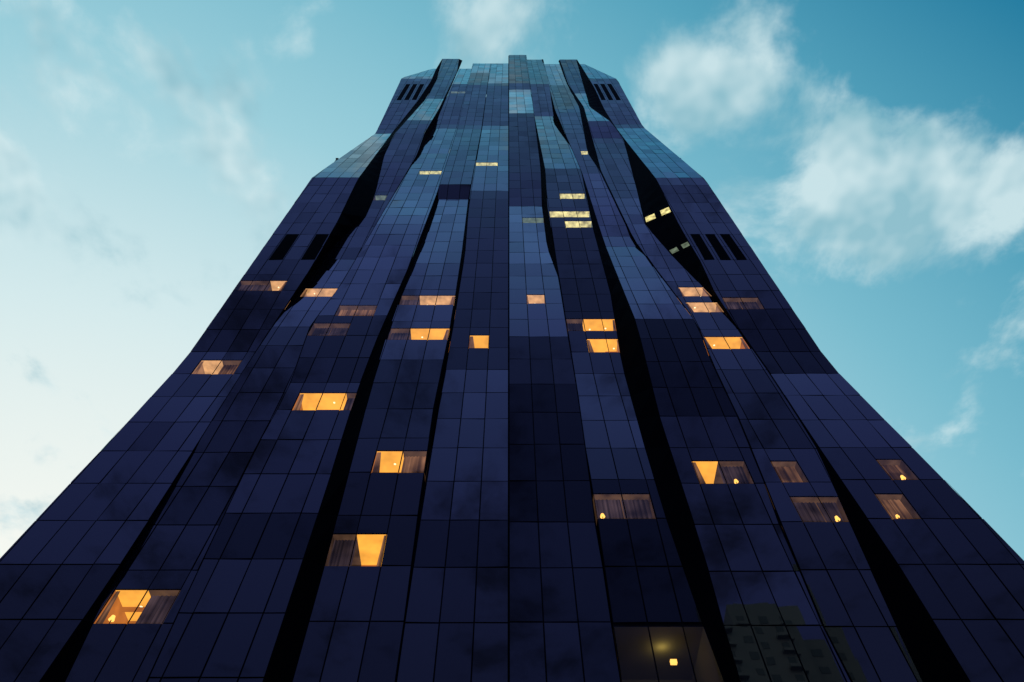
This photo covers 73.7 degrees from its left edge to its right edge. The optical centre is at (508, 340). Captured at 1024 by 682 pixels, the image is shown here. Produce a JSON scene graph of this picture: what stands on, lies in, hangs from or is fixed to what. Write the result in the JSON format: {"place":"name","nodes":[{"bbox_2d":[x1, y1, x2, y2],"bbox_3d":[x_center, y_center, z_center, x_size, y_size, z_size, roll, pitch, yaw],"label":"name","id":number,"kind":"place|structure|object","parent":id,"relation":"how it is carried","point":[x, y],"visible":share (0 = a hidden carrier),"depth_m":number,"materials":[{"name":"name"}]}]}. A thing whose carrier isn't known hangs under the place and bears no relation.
{"place":"outdoors","nodes":[
{"label":"outdoors","id":0,"kind":"place"},
{"bbox_2d":[0,0,1023,559],"label":"sky","id":1,"kind":"structure","parent":0,"point":[869,154],"materials":[{"name":"blue"}]},
{"label":"ground","id":2,"kind":"structure","parent":0,"visible":0},
{"bbox_2d":[65,63,922,681],"bbox_3d":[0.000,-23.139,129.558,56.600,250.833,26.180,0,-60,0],"label":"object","id":3,"kind":"object","parent":2,"relation":"on","point":[587,461],"visible":0.12,"depth_m":53.57,"materials":[{"name":"black"}]},
{"bbox_2d":[0,55,1023,681],"bbox_3d":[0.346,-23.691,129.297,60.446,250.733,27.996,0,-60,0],"label":"mullion frame","id":4,"kind":"object","parent":2,"relation":"on","point":[310,253],"visible":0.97,"depth_m":49.06,"materials":[{"name":"black"}]},
{"bbox_2d":[40,56,968,681],"bbox_3d":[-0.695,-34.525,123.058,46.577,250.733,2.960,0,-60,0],"label":"recess walls","id":5,"kind":"structure","parent":4,"relation":"attached to","point":[930,652],"depth_m":45.45,"materials":[{"name":"black"}]},
{"bbox_2d":[94,92,920,681],"bbox_3d":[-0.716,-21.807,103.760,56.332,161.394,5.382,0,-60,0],"label":"lit rooms","id":6,"kind":"object","parent":4,"relation":"attached to","point":[634,654],"visible":0.45,"depth_m":44.53,"materials":[{"name":"orange"}]},
{"bbox_2d":[108,475,905,664],"bbox_3d":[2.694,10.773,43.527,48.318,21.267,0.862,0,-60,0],"label":"room lamps","id":7,"kind":"object","parent":6,"relation":"attached to","point":[602,516],"visible":0.81,"depth_m":42.87,"materials":[{"name":"yellow"}]},
{"bbox_2d":[0,55,1023,681],"bbox_3d":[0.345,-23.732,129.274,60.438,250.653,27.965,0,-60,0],"label":"glass panels","id":8,"kind":"object","parent":4,"relation":"attached to","point":[488,635],"visible":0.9,"depth_m":46.71,"materials":[{"name":"blue glass"}]}
]}

